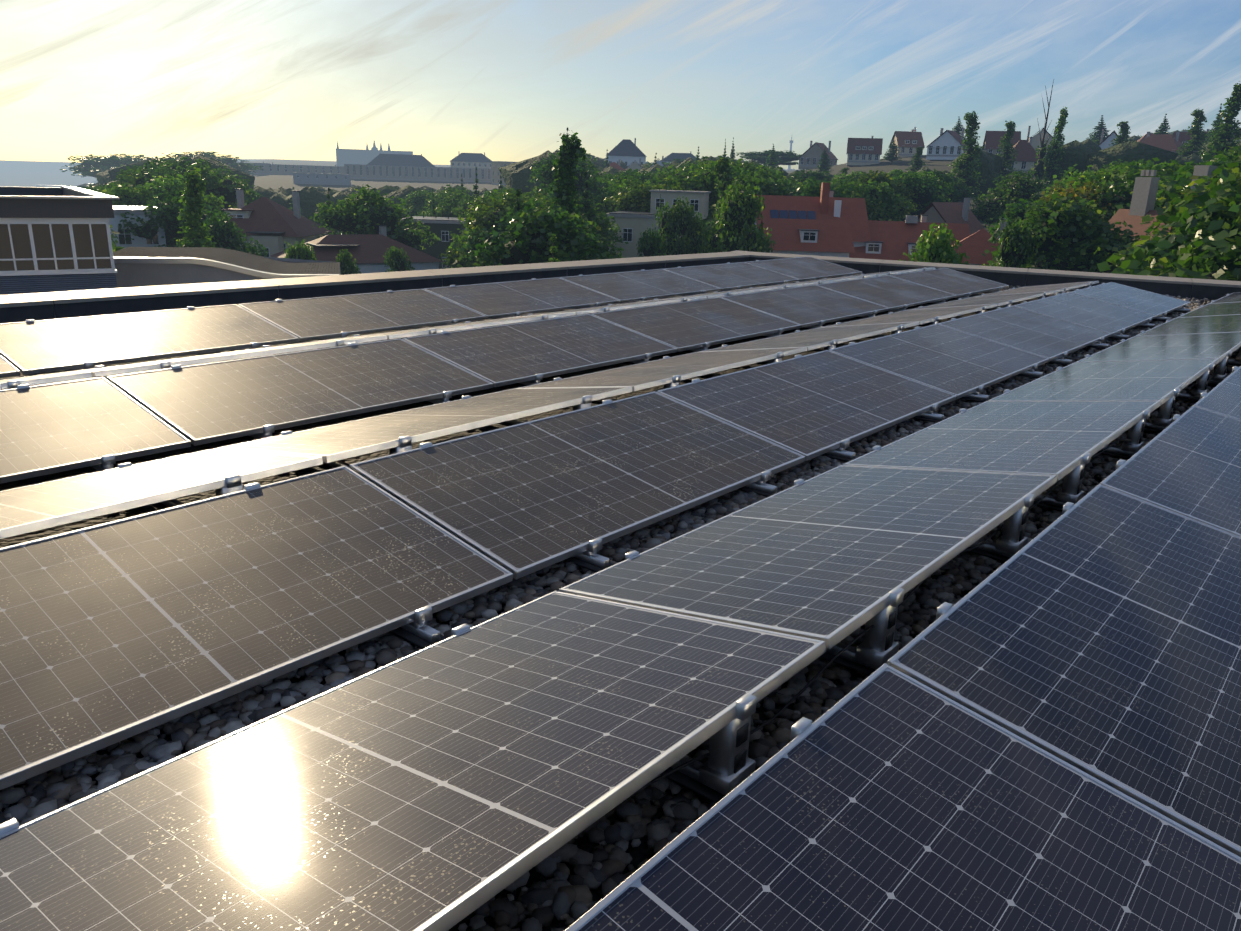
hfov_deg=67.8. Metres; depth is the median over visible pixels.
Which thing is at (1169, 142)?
row house
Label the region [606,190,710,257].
cream villa
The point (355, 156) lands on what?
cathedral spires
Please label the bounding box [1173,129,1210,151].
row house
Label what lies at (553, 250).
conifer tree
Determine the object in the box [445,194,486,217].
broad tree
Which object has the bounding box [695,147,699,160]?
conifer tree
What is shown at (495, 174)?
brown institute
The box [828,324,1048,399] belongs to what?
solar panel
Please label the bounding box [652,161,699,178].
broad tree
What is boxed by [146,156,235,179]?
broad tree
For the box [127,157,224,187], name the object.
broad tree
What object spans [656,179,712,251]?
broad tree
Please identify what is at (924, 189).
broad tree
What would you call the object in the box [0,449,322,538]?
solar panel
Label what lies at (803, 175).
broad tree
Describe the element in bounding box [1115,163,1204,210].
broad tree
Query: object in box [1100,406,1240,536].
solar panel
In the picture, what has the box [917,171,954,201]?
round tree
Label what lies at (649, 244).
round tree
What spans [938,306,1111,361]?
solar panel
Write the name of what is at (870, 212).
broad tree
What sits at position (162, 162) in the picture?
round tree
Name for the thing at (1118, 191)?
broad tree
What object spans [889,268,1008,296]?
solar panel
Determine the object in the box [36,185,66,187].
distant block
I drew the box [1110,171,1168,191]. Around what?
broad tree
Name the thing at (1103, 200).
conifer tree
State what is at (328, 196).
conifer tree
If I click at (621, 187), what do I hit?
broad tree
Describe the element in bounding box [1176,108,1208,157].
poplar tree
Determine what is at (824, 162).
conifer tree
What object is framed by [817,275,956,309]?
solar panel
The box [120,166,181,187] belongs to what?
round tree
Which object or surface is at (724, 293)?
solar panel
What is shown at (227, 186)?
broad tree
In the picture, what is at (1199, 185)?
round tree
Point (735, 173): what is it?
broad tree
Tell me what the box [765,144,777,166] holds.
conifer tree
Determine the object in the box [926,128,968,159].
row house
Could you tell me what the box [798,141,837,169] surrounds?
row house
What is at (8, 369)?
solar panel
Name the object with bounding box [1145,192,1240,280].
round tree
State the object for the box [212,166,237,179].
round tree
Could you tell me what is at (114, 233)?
round tree
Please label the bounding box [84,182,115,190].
broad tree
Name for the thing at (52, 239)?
neighbour building wing
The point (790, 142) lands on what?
distant tower lookout
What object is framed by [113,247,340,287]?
low annex building
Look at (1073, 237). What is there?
round tree
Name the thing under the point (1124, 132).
poplar tree
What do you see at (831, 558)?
solar panel
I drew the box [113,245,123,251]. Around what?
broad tree
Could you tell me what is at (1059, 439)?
solar panel
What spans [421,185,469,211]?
broad tree
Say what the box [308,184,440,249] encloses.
broad tree
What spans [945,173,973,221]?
broad tree
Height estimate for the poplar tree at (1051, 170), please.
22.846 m
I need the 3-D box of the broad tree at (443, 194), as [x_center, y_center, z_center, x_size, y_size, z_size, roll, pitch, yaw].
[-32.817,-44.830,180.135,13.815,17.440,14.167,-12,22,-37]
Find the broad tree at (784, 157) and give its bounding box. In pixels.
[736,150,801,164]
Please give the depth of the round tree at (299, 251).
82.75 m
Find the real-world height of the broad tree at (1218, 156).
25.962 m
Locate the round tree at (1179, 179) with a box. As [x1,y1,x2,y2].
[1157,154,1230,201]
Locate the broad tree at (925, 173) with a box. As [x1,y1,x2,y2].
[892,169,939,195]
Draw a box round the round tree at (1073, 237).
[981,193,1149,272]
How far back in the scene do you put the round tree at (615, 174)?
165.51 m
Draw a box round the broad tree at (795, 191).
[764,175,797,193]
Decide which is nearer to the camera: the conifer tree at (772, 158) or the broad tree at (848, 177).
the broad tree at (848, 177)
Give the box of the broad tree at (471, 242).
[457,198,592,265]
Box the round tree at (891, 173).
[888,169,902,176]
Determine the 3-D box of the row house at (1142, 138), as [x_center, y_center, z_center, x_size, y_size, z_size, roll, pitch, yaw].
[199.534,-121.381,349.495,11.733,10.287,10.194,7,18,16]
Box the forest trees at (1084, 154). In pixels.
[75,127,1240,234]
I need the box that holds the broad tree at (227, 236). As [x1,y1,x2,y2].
[201,210,267,256]
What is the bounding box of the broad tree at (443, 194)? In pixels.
[414,189,469,215]
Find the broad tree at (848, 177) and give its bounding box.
[832,171,863,182]
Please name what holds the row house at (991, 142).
on the terrain
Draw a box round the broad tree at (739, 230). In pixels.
[697,174,775,253]
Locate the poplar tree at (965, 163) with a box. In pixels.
[947,111,985,201]
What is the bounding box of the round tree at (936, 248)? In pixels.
[899,222,969,264]
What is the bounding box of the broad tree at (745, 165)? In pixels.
[730,158,798,187]
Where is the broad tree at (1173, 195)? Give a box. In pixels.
[1147,176,1226,237]
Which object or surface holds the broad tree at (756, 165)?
on the terrain
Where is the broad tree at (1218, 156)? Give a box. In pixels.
[1203,155,1240,165]
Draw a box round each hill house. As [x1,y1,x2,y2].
[609,160,624,170]
[624,159,642,170]
[651,156,664,166]
[660,152,695,162]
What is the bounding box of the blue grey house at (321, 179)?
[293,173,350,184]
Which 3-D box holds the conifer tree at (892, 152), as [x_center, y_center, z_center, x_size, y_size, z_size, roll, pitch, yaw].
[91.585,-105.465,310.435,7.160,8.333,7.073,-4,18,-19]
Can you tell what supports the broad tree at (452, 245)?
on the terrain
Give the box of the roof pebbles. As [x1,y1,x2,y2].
[0,274,1239,930]
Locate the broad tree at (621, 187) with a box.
[593,179,657,211]
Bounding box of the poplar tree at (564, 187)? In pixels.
[546,129,591,232]
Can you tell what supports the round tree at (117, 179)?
on the terrain
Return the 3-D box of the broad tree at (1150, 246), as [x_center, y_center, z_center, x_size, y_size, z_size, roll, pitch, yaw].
[33.715,-4.359,48.544,16.161,22.831,19.674,-11,21,-35]
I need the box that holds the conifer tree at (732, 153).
[730,137,734,158]
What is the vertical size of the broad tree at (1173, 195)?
22.286 m
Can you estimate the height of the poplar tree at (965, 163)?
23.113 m
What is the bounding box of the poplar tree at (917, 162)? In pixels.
[905,147,927,172]
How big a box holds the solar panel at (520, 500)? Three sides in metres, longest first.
2.278 x 1.134 x 0.035 m
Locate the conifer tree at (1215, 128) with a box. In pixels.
[1205,103,1222,141]
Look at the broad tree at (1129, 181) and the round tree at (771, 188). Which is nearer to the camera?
the broad tree at (1129, 181)
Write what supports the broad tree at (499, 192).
on the terrain
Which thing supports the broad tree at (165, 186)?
on the terrain
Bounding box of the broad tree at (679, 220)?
[652,196,706,254]
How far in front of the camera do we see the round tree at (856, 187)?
136.66 m
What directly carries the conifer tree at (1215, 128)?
on the terrain
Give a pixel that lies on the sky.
(436, 80)
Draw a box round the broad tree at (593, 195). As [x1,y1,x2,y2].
[587,177,635,210]
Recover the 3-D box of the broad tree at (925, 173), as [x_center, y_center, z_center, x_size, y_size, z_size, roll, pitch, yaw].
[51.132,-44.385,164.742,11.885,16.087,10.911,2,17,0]
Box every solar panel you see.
[0,304,298,374]
[0,355,20,377]
[0,372,91,388]
[0,377,190,483]
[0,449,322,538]
[0,466,512,789]
[0,591,825,930]
[35,335,386,376]
[107,338,492,445]
[214,387,631,462]
[238,289,485,341]
[320,312,575,340]
[349,391,804,578]
[403,314,676,386]
[424,277,619,318]
[509,296,706,317]
[519,347,806,390]
[559,269,720,302]
[559,465,1056,648]
[565,663,1240,930]
[590,297,800,351]
[640,283,802,301]
[657,350,956,460]
[664,262,799,290]
[699,321,918,351]
[721,285,889,327]
[739,274,876,289]
[745,256,861,280]
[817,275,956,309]
[821,267,934,279]
[824,304,996,326]
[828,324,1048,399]
[843,401,1160,480]
[887,484,1240,856]
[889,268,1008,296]
[909,291,1054,309]
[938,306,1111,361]
[974,281,1098,296]
[988,358,1219,404]
[1014,292,1156,335]
[1071,282,1190,317]
[1077,332,1240,361]
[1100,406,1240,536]
[1136,314,1240,335]
[1177,302,1240,317]
[1193,366,1240,419]
[1209,292,1240,303]
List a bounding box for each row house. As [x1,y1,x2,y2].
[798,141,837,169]
[846,136,882,165]
[888,129,924,157]
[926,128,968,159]
[982,131,1020,154]
[1004,137,1041,173]
[1027,126,1060,157]
[1099,129,1116,149]
[1138,130,1157,141]
[1141,131,1185,156]
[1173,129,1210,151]
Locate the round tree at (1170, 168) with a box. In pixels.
[1135,157,1203,176]
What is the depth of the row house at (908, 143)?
341.18 m
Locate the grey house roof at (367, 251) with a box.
[270,225,443,273]
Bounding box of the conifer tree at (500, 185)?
[498,170,503,191]
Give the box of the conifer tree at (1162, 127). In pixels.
[1154,114,1170,133]
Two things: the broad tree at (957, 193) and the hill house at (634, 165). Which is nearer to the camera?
the broad tree at (957, 193)
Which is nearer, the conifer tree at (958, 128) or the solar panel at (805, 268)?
the solar panel at (805, 268)
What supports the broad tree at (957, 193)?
on the terrain
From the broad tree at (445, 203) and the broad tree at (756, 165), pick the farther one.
the broad tree at (756, 165)
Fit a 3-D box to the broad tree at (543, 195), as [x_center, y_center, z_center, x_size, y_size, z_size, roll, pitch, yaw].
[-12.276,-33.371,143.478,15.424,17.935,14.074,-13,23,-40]
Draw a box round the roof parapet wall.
[0,250,1240,323]
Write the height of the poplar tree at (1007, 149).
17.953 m
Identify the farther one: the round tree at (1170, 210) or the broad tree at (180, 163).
the broad tree at (180, 163)
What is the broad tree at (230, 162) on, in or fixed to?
on the terrain
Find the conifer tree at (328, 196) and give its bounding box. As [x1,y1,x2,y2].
[320,188,341,234]
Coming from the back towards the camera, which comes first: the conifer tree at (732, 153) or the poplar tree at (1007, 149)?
the conifer tree at (732, 153)
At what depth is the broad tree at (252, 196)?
162.55 m
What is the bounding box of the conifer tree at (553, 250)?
[547,234,559,262]
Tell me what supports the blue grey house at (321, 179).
on the terrain
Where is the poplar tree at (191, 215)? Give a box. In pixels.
[175,166,215,247]
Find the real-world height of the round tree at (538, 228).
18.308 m
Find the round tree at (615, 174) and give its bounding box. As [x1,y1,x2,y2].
[595,170,630,179]
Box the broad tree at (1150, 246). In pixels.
[1123,191,1225,274]
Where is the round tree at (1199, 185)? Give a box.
[1183,174,1218,196]
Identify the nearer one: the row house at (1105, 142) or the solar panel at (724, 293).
the solar panel at (724, 293)
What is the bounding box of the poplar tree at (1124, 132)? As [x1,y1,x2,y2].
[1109,121,1130,146]
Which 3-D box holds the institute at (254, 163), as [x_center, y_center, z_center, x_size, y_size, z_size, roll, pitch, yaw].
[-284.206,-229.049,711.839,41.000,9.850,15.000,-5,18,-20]
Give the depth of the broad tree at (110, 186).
118.82 m
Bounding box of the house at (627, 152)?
[606,138,646,166]
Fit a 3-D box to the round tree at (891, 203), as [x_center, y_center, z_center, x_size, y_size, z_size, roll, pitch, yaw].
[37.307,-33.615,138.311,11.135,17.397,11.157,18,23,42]
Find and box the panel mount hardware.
[0,257,1240,834]
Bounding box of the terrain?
[0,155,1045,231]
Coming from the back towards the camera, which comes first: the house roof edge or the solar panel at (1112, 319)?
the house roof edge
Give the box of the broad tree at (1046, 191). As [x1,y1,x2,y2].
[1024,180,1073,204]
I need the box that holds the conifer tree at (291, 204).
[288,187,303,216]
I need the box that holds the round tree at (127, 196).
[97,184,152,205]
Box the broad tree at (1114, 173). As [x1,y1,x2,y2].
[1073,159,1157,191]
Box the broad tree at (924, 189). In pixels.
[888,171,949,221]
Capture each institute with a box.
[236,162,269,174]
[491,161,515,185]
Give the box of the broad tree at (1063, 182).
[1032,163,1133,196]
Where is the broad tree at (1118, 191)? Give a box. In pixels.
[1091,182,1130,217]
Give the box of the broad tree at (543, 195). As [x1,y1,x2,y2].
[520,191,551,200]
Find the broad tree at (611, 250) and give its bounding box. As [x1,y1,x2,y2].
[599,236,622,257]
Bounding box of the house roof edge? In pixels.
[1105,165,1216,272]
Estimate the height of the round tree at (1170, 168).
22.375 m
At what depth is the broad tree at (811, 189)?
124.30 m
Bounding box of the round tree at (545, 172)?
[531,155,609,210]
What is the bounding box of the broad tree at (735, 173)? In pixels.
[709,167,758,215]
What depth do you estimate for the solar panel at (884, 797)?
2.02 m
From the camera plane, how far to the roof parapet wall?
13.23 m
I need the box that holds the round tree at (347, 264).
[336,249,360,274]
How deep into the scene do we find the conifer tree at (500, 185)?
189.61 m
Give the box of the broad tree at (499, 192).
[488,188,516,197]
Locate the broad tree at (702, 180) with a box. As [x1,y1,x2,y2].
[670,161,718,210]
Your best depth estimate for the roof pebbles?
2.97 m
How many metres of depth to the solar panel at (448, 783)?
2.19 m
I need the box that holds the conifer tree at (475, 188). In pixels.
[473,167,479,195]
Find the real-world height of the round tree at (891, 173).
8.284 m
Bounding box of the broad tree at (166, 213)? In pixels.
[118,191,236,248]
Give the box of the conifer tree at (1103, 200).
[1095,174,1111,218]
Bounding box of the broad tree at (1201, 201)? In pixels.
[1122,162,1240,273]
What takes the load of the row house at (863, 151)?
on the terrain
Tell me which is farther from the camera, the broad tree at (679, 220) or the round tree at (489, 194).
the round tree at (489, 194)
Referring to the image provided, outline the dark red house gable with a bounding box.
[918,197,983,234]
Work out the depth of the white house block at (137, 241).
95.10 m
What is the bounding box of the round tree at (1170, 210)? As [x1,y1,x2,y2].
[1152,158,1240,237]
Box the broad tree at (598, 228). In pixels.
[476,202,613,264]
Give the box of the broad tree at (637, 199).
[601,179,689,212]
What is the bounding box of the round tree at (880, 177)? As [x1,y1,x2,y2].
[848,170,919,202]
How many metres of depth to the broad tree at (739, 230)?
93.91 m
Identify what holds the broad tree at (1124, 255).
on the terrain
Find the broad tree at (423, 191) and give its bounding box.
[402,188,435,205]
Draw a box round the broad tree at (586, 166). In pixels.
[523,153,598,197]
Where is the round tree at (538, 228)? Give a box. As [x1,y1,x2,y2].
[473,204,630,266]
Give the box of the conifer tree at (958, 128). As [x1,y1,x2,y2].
[951,116,962,135]
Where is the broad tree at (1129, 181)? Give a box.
[1089,170,1169,220]
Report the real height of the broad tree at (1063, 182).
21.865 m
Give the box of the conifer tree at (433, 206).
[431,188,437,216]
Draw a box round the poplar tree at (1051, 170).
[1040,107,1068,192]
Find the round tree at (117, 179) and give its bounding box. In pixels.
[113,166,148,187]
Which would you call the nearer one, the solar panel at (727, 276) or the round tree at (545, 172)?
the solar panel at (727, 276)
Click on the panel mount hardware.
(728, 767)
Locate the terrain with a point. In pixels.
(23, 173)
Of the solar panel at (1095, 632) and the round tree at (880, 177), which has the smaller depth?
the solar panel at (1095, 632)
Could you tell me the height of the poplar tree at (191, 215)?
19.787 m
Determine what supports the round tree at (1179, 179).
on the terrain
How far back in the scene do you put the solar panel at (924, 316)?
10.51 m
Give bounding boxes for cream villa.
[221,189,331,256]
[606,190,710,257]
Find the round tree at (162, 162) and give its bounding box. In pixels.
[143,159,175,167]
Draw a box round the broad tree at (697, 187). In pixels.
[647,171,717,212]
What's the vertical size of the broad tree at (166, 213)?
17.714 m
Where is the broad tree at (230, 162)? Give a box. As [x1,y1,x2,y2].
[125,151,262,174]
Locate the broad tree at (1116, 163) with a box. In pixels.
[1112,159,1139,169]
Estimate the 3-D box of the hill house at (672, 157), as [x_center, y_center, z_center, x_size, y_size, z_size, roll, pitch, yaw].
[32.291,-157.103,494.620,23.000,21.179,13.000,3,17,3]
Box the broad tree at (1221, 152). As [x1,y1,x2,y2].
[1213,138,1240,166]
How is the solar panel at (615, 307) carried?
on the panel mount hardware
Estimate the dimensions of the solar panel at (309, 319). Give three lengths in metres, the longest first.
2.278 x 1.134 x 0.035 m
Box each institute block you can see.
[251,163,344,175]
[344,164,490,182]
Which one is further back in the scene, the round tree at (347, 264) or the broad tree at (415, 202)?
the broad tree at (415, 202)
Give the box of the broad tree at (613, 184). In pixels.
[595,175,643,223]
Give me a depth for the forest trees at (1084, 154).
211.55 m
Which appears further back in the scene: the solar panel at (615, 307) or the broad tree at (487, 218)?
the broad tree at (487, 218)
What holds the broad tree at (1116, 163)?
on the terrain
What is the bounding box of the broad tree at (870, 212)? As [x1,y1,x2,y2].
[843,190,884,220]
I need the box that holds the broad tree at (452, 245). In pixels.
[444,188,528,258]
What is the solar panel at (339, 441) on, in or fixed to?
on the panel mount hardware
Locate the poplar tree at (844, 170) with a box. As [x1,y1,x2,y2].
[839,167,849,176]
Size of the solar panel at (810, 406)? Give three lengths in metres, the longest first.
2.278 x 1.134 x 0.035 m
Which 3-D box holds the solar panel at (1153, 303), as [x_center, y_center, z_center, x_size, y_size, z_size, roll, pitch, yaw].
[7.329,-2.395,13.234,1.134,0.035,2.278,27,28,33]
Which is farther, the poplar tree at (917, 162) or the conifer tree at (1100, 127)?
the conifer tree at (1100, 127)
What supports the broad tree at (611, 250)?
on the terrain
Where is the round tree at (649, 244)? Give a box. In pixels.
[636,228,666,256]
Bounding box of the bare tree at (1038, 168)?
[1031,80,1053,196]
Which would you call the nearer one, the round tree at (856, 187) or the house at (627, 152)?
the round tree at (856, 187)
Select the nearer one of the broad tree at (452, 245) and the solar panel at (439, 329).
the solar panel at (439, 329)
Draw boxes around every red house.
[761,218,854,257]
[951,219,1006,265]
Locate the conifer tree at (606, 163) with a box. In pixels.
[604,150,609,166]
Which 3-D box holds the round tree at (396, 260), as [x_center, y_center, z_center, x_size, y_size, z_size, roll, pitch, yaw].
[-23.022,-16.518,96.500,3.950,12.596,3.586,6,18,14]
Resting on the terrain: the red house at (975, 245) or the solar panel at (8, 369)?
the red house at (975, 245)
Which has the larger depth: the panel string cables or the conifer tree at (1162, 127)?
the conifer tree at (1162, 127)
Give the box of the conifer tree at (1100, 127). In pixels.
[1086,115,1110,143]
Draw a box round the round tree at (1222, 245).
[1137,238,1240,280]
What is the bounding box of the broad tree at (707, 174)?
[664,158,768,230]
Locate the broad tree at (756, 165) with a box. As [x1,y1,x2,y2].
[753,163,770,172]
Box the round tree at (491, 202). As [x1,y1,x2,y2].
[454,194,546,267]
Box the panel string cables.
[432,291,1238,822]
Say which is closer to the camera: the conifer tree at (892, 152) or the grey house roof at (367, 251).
the grey house roof at (367, 251)
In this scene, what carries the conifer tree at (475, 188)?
on the terrain
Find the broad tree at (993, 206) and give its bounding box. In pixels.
[971,169,1045,226]
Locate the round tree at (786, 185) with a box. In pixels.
[780,179,798,191]
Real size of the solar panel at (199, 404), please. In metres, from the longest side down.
2.278 x 1.134 x 0.036 m
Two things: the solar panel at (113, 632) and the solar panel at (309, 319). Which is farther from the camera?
the solar panel at (309, 319)
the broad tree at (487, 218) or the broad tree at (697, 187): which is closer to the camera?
the broad tree at (487, 218)
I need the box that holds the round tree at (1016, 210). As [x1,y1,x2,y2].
[981,198,1042,237]
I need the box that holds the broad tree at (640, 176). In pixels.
[620,168,657,185]
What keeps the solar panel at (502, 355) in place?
on the panel mount hardware
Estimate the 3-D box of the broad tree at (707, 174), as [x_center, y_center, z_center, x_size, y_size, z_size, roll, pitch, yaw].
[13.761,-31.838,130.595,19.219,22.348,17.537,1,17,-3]
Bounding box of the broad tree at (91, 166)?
[60,153,154,177]
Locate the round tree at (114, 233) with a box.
[109,225,118,248]
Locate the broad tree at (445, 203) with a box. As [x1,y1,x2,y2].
[420,191,477,217]
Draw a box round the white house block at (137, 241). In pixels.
[109,206,165,248]
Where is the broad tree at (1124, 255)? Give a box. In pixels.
[1093,165,1239,272]
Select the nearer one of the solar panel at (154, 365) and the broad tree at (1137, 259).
the solar panel at (154, 365)
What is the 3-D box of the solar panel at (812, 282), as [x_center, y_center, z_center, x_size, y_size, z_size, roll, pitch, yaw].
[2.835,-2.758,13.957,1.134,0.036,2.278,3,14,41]
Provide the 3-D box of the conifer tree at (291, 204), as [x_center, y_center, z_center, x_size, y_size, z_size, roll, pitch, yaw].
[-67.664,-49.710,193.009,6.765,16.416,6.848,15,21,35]
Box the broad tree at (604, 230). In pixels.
[555,196,616,243]
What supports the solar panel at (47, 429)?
on the panel mount hardware
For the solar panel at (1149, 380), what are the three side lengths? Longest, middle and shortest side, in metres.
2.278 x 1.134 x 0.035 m
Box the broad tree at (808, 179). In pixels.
[795,177,818,189]
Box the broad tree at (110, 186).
[105,183,151,202]
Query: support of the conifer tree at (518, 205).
on the terrain
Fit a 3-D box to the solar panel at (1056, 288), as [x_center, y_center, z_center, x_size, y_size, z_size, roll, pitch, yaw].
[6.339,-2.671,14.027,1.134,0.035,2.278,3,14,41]
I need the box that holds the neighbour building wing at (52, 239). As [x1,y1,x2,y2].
[0,186,119,294]
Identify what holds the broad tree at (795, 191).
on the terrain
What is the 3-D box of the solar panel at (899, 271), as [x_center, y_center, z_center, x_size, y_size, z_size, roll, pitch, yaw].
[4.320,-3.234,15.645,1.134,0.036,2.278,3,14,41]
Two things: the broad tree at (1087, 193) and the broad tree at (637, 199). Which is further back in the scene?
the broad tree at (637, 199)
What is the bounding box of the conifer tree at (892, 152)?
[880,140,901,164]
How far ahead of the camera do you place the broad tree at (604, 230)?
102.34 m
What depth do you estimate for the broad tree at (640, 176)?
157.92 m
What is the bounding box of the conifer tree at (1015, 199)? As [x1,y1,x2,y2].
[1010,184,1018,206]
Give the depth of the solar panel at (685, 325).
9.65 m
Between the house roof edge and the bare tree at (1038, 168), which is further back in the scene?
the bare tree at (1038, 168)
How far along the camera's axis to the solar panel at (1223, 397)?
6.33 m
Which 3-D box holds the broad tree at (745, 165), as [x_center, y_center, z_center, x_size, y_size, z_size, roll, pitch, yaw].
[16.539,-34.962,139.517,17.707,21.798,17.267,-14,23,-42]
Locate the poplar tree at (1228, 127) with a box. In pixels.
[1199,83,1240,162]
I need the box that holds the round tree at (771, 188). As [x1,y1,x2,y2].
[712,174,790,215]
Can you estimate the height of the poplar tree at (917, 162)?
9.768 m
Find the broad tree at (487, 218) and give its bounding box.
[439,189,549,267]
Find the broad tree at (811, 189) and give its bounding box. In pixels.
[778,176,869,219]
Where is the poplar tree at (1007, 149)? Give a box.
[997,121,1017,179]
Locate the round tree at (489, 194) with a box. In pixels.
[484,190,506,198]
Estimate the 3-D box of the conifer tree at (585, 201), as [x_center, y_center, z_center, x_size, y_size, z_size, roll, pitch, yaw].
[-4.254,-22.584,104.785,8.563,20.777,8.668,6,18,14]
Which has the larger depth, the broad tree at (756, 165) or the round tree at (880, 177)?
the broad tree at (756, 165)
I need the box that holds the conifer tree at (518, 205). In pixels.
[503,188,522,243]
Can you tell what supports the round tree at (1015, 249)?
on the terrain
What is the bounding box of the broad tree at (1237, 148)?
[1167,146,1240,181]
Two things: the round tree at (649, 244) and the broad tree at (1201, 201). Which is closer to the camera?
the broad tree at (1201, 201)
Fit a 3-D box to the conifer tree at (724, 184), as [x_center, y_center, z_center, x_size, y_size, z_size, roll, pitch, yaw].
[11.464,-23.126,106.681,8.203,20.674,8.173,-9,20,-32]
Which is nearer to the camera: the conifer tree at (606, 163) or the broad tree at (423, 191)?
the broad tree at (423, 191)
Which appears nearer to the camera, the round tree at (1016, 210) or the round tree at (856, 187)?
the round tree at (1016, 210)
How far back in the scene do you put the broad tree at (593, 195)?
144.14 m
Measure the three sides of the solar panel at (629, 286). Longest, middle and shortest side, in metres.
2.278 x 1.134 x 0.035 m
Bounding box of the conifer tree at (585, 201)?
[577,171,605,242]
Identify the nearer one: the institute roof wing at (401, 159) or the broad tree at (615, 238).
the broad tree at (615, 238)
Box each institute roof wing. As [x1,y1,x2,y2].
[367,153,434,166]
[450,151,490,168]
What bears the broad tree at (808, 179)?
on the terrain
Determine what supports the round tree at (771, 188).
on the terrain
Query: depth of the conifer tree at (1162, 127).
312.22 m
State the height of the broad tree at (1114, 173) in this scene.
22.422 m
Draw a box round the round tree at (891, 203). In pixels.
[857,180,918,220]
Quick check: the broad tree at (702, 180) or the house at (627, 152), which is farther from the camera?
the house at (627, 152)
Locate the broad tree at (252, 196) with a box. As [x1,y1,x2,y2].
[235,188,263,207]
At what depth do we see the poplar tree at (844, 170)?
240.59 m
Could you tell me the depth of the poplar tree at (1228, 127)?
175.43 m
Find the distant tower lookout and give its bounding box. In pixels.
[788,137,792,169]
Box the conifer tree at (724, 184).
[705,171,727,251]
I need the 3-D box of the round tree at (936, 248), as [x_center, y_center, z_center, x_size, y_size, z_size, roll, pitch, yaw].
[21.870,-8.225,66.595,5.490,18.009,5.479,1,17,-3]
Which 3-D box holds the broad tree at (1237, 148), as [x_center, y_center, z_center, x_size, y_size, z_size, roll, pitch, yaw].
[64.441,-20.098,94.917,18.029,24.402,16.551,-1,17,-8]
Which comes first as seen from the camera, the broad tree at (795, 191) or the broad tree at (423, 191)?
the broad tree at (795, 191)
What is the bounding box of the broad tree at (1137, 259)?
[1097,156,1240,276]
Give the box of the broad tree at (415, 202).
[398,190,435,217]
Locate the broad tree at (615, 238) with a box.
[529,193,628,250]
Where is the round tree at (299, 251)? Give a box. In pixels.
[282,240,316,259]
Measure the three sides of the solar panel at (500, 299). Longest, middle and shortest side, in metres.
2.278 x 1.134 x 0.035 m
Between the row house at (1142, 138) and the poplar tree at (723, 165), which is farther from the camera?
the row house at (1142, 138)
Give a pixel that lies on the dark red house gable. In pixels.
(950, 212)
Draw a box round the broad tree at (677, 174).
[656,156,733,184]
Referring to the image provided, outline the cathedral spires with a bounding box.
[336,141,412,165]
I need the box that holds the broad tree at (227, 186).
[140,159,253,216]
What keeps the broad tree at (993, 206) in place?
on the terrain
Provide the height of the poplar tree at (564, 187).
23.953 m
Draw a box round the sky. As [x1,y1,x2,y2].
[0,0,1240,169]
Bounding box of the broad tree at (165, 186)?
[134,174,230,218]
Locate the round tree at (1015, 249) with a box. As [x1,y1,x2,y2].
[989,219,1040,267]
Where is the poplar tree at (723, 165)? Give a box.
[706,154,735,244]
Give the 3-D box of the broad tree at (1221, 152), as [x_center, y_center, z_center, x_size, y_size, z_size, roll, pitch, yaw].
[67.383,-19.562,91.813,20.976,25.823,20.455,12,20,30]
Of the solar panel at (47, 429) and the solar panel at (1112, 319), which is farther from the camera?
the solar panel at (1112, 319)
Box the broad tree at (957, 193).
[911,169,975,201]
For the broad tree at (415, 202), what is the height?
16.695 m
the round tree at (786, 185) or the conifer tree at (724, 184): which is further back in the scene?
the round tree at (786, 185)
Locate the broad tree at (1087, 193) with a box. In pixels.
[1013,179,1115,227]
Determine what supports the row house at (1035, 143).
on the terrain
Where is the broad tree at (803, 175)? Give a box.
[789,169,832,184]
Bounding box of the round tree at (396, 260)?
[383,246,414,271]
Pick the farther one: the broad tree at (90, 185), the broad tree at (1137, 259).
the broad tree at (90, 185)
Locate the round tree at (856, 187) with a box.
[827,179,882,211]
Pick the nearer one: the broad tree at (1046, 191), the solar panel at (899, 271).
the solar panel at (899, 271)
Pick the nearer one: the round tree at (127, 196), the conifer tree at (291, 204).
the round tree at (127, 196)
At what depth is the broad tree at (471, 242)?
97.66 m
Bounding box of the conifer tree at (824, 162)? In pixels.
[814,146,833,172]
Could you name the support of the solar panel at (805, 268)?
on the panel mount hardware

